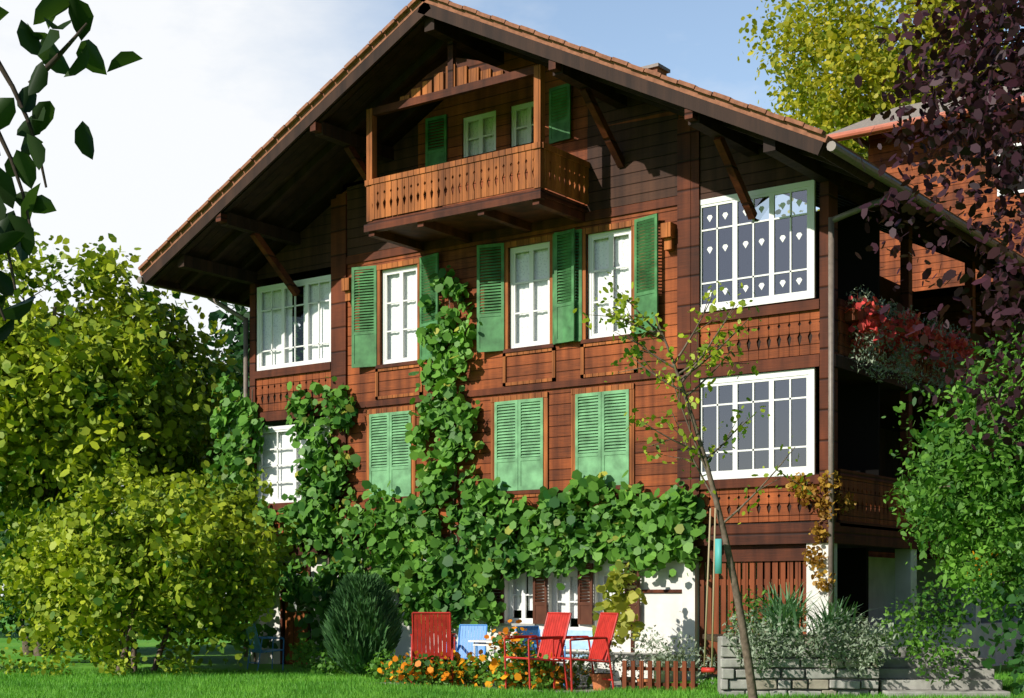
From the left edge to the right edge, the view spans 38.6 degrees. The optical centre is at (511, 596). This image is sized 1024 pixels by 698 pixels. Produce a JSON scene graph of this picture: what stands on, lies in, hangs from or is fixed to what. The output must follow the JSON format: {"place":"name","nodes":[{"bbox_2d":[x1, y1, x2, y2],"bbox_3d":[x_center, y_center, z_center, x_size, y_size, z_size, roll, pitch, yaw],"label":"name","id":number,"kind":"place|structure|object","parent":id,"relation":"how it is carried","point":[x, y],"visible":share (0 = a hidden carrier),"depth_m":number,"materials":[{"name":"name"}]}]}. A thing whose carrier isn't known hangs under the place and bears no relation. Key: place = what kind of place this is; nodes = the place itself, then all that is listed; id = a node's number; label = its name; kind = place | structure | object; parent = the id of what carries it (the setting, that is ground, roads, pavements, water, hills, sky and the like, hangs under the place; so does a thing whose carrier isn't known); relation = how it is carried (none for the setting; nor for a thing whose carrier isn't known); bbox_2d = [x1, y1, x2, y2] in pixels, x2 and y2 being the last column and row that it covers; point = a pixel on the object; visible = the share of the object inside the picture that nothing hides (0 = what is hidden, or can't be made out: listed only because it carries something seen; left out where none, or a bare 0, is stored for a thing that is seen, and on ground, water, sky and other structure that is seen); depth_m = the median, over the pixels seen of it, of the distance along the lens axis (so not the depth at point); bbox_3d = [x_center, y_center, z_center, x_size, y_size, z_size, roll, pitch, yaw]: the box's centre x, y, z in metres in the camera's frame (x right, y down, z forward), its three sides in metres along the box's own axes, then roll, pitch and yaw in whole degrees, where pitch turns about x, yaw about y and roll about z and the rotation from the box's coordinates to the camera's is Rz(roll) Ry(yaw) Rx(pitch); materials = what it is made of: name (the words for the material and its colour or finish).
{"place":"outdoors","nodes":[
{"label":"outdoors","id":0,"kind":"place"},
{"bbox_2d":[0,0,142,340],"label":"branch","id":1,"kind":"object","parent":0,"point":[17,232],"visible":1,"depth_m":4.50,"materials":[{"name":"green plant"}]},
{"bbox_2d":[0,600,1020,682],"bbox_3d":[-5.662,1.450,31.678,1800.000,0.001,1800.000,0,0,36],"label":"ground","id":2,"kind":"structure","parent":0,"point":[149,650],"depth_m":34.37,"materials":[{"name":"green plant"}]},
{"bbox_2d":[0,647,199,677],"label":"plants","id":3,"kind":"object","parent":2,"relation":"on","point":[122,666],"visible":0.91,"depth_m":25.73,"materials":[{"name":"green plant"}]},
{"bbox_2d":[0,512,226,663],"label":"shrub branches","id":4,"kind":"object","parent":2,"relation":"on","point":[9,619],"visible":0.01,"depth_m":31.66,"materials":[{"name":"green plant"}]},
{"bbox_2d":[0,231,242,655],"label":"tree","id":5,"kind":"object","parent":2,"relation":"on","point":[87,389],"visible":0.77,"depth_m":33.93,"materials":[{"name":"green plant"}]},
{"bbox_2d":[0,448,307,672],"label":"shrub branches","id":6,"kind":"object","parent":2,"relation":"on","point":[198,550],"visible":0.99,"depth_m":25.84,"materials":[{"name":"green plant"}]},
{"bbox_2d":[186,302,303,447],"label":"dark tree branches","id":7,"kind":"object","parent":2,"relation":"on","point":[236,347],"visible":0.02,"depth_m":46.70,"materials":[{"name":"green plant"}]},
{"bbox_2d":[244,623,283,670],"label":"chair","id":8,"kind":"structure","parent":2,"relation":"on","point":[257,645],"depth_m":28.85,"materials":[{"name":"blue paint"}]},
{"bbox_2d":[285,637,395,681],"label":"shrubs","id":9,"kind":"object","parent":2,"relation":"on","point":[328,667],"visible":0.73,"depth_m":26.10,"materials":[{"name":"green plant"}]},
{"bbox_2d":[320,571,404,676],"bbox_3d":[-2.657,0.487,25.589,1.532,1.926,1.582,0,0,36],"label":"juniper shrub","id":10,"kind":"object","parent":2,"relation":"on","point":[361,626],"visible":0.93,"depth_m":25.25,"materials":[{"name":"green plant"}]},
{"bbox_2d":[203,265,710,663],"bbox_3d":[-1.776,-2.482,28.477,12.642,7.924,0.744,0,0,36],"label":"grape vine","id":11,"kind":"object","parent":2,"relation":"on","point":[562,537],"visible":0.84,"depth_m":28.16,"materials":[{"name":"green plant"}]},
{"bbox_2d":[0,667,1023,697],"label":"lawn","id":12,"kind":"structure","parent":2,"relation":"on","point":[204,683],"depth_m":21.71,"materials":[{"name":"green plant"}]},
{"bbox_2d":[484,619,542,674],"bbox_3d":[0.041,0.867,23.502,1.104,1.015,0.868,0,0,36],"label":"flowering plant","id":13,"kind":"object","parent":2,"relation":"on","point":[519,653],"depth_m":23.40,"materials":[{"name":"plant"}]},
{"bbox_2d":[380,651,685,692],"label":"terrace","id":14,"kind":"structure","parent":2,"relation":"on","point":[618,674],"depth_m":24.91,"materials":[{"name":"wood"}]},
{"bbox_2d":[410,612,456,684],"bbox_3d":[-1.270,0.846,23.538,0.715,1.213,0.840,0,0,1],"label":"red chair","id":15,"kind":"object","parent":14,"relation":"on","point":[434,636],"visible":0.84,"depth_m":23.23,"materials":[{"name":"paint"}]},
{"bbox_2d":[446,624,487,670],"bbox_3d":[-0.751,0.962,24.772,0.578,0.980,0.678,0,0,16],"label":"blue chair","id":16,"kind":"object","parent":14,"relation":"on","point":[463,639],"visible":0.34,"depth_m":25.02,"materials":[{"name":"blue paint"}]},
{"bbox_2d":[377,649,591,689],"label":"orange flowers","id":17,"kind":"object","parent":14,"relation":"on","point":[492,667],"visible":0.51,"depth_m":22.93,"materials":[{"name":"orange plant"}]},
{"bbox_2d":[383,653,591,689],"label":"flower bed leaves","id":18,"kind":"object","parent":14,"relation":"on","point":[471,673],"visible":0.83,"depth_m":22.98,"materials":[{"name":"green plant"}]},
{"bbox_2d":[468,639,519,655],"bbox_3d":[-0.118,1.085,24.251,1.000,0.730,0.700,0,0,36],"label":"garden table","id":19,"kind":"object","parent":14,"relation":"on","point":[483,644],"visible":0.17,"depth_m":24.17,"materials":[{"name":"white paint"}]},
{"bbox_2d":[498,551,1001,639],"bbox_3d":[2.748,0.080,20.520,0.460,1.279,9.617,0,0,-36],"label":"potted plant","id":20,"kind":"object","parent":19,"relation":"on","point":[982,579],"visible":0.93,"depth_m":16.80,"materials":[{"name":"plant"}]},
{"bbox_2d":[504,612,571,690],"bbox_3d":[0.403,0.846,22.464,0.840,1.213,0.715,0,0,-34],"label":"red chair","id":21,"kind":"object","parent":14,"relation":"on","point":[556,625],"visible":0.88,"depth_m":22.52,"materials":[{"name":"paint"}]},
{"bbox_2d":[515,626,565,685],"bbox_3d":[0.448,0.962,23.671,0.578,0.980,0.678,0,0,-39],"label":"blue chair","id":22,"kind":"object","parent":14,"relation":"on","point":[534,630],"visible":0.23,"depth_m":23.87,"materials":[{"name":"blue paint"}]},
{"bbox_2d":[540,629,597,682],"bbox_3d":[0.834,1.008,25.121,1.500,0.884,0.589,0,0,44],"label":"blue bench","id":23,"kind":"object","parent":14,"relation":"on","point":[581,645],"visible":0.13,"depth_m":25.09,"materials":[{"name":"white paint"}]},
{"bbox_2d":[552,612,618,691],"bbox_3d":[1.123,0.846,22.243,0.840,1.213,0.715,0,0,-22],"label":"red chair","id":24,"kind":"object","parent":14,"relation":"on","point":[599,648],"visible":0.94,"depth_m":22.28,"materials":[{"name":"paint"}]},
{"bbox_2d":[561,625,717,687],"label":"perennials","id":25,"kind":"object","parent":14,"relation":"on","point":[658,656],"visible":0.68,"depth_m":22.81,"materials":[{"name":"green plant"}]},
{"bbox_2d":[592,559,647,650],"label":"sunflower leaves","id":26,"kind":"object","parent":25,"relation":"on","point":[619,600],"visible":0.81,"depth_m":24.29,"materials":[{"name":"yellow plant"}]},
{"bbox_2d":[590,673,610,690],"bbox_3d":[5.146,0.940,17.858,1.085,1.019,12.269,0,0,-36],"label":"terracotta pot","id":27,"kind":"object","parent":2,"relation":"on","point":[598,682],"visible":0.8,"depth_m":22.36,"materials":[{"name":"ceramic"}]},
{"bbox_2d":[251,52,1023,680],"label":"chalet walls","id":28,"kind":"structure","parent":2,"relation":"on","point":[645,138],"depth_m":26.68,"materials":[{"name":"brown wood"}]},
{"bbox_2d":[352,83,657,624],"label":"shutters","id":29,"kind":"object","parent":28,"relation":"attached to","point":[517,471],"visible":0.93,"depth_m":27.20,"materials":[{"name":"green wood"}]},
{"bbox_2d":[257,101,815,631],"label":"windows","id":30,"kind":"structure","parent":28,"relation":"in","point":[609,251],"depth_m":27.40,"materials":[{"name":"white wood"}]},
{"bbox_2d":[207,192,898,656],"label":"chalet downpipes","id":31,"kind":"object","parent":28,"relation":"attached to","point":[831,368],"visible":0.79,"depth_m":23.64,"materials":[{"name":"metal"}]},
{"bbox_2d":[137,0,1023,319],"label":"roof","id":32,"kind":"structure","parent":28,"relation":"on","point":[269,200],"depth_m":27.40,"materials":[{"name":"brown wood"}]},
{"bbox_2d":[250,40,1023,673],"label":"wooden trim","id":33,"kind":"structure","parent":28,"relation":"attached to","point":[452,76],"depth_m":25.94,"materials":[{"name":"brown wood"}]},
{"bbox_2d":[786,470,856,593],"bbox_3d":[5.089,-1.053,23.838,1.175,2.041,0.739,0,0,-1],"label":"autumn creeper","id":34,"kind":"object","parent":28,"relation":"attached to","point":[818,531],"visible":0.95,"depth_m":23.77,"materials":[{"name":"orange plant"}]},
{"bbox_2d":[843,285,987,402],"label":"flower boxes","id":35,"kind":"object","parent":28,"relation":"attached to","point":[869,321],"visible":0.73,"depth_m":25.44,"materials":[{"name":"red plant"}]},
{"bbox_2d":[637,678,655,688],"bbox_3d":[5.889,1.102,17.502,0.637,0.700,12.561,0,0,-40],"label":"terracotta pot","id":36,"kind":"object","parent":2,"relation":"on","point":[646,680],"visible":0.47,"depth_m":22.21,"materials":[{"name":"ceramic"}]},
{"bbox_2d":[622,660,697,690],"bbox_3d":[2.191,1.200,21.662,1.126,0.500,0.061,0,0,15],"label":"picket fence","id":37,"kind":"object","parent":2,"relation":"on","point":[667,669],"visible":0.73,"depth_m":21.65,"materials":[{"name":"brown wood"}]},
{"bbox_2d":[573,272,813,697],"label":"young tree","id":38,"kind":"object","parent":2,"relation":"on","point":[635,350],"visible":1,"depth_m":18.93,"materials":[{"name":"green plant"}]},
{"bbox_2d":[702,634,1010,697],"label":"stone wall steps","id":39,"kind":"structure","parent":2,"relation":"on","point":[791,675],"depth_m":20.46,"materials":[{"name":"grey"}]},
{"bbox_2d":[731,580,838,639],"bbox_3d":[3.825,0.173,20.654,1.576,0.854,1.584,0,0,36],"label":"iris clump","id":40,"kind":"object","parent":39,"relation":"on","point":[790,605],"visible":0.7,"depth_m":20.51,"materials":[{"name":"green plant"}]},
{"bbox_2d":[722,608,898,676],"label":"shrubs","id":41,"kind":"object","parent":39,"relation":"on","point":[861,632],"visible":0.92,"depth_m":20.29,"materials":[{"name":"green plant"}]},
{"bbox_2d":[786,591,872,636],"bbox_3d":[4.487,0.254,20.639,1.639,0.693,1.356,0,0,-12],"label":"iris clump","id":42,"kind":"object","parent":39,"relation":"on","point":[825,618],"visible":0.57,"depth_m":20.54,"materials":[{"name":"green plant"}]},
{"bbox_2d":[726,577,978,685],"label":"shrubs","id":43,"kind":"object","parent":39,"relation":"on","point":[954,632],"visible":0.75,"depth_m":20.53,"materials":[{"name":"green plant"}]},
{"bbox_2d":[737,0,1018,216],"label":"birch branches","id":44,"kind":"object","parent":2,"relation":"on","point":[868,61],"visible":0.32,"depth_m":55.18,"materials":[{"name":"yellow plant"}]},
{"bbox_2d":[827,86,1023,558],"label":"neighbour chalet","id":45,"kind":"object","parent":2,"relation":"on","point":[880,125],"visible":0.25,"depth_m":39.19,"materials":[{"name":"brown wood"}]},
{"bbox_2d":[854,0,1023,460],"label":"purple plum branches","id":46,"kind":"object","parent":2,"relation":"on","point":[979,104],"visible":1,"depth_m":15.66,"materials":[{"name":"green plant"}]},
{"bbox_2d":[881,322,1023,639],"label":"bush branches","id":47,"kind":"object","parent":2,"relation":"on","point":[968,483],"visible":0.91,"depth_m":18.69,"materials":[{"name":"green plant"}]},
{"bbox_2d":[966,541,1023,694],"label":"low bush branches","id":48,"kind":"object","parent":2,"relation":"on","point":[1017,657],"visible":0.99,"depth_m":16.70,"materials":[{"name":"green plant"}]},
{"bbox_2d":[0,0,1023,595],"label":"sky","id":49,"kind":"structure","parent":0,"point":[214,81],"materials":[{"name":"white"}]}
]}

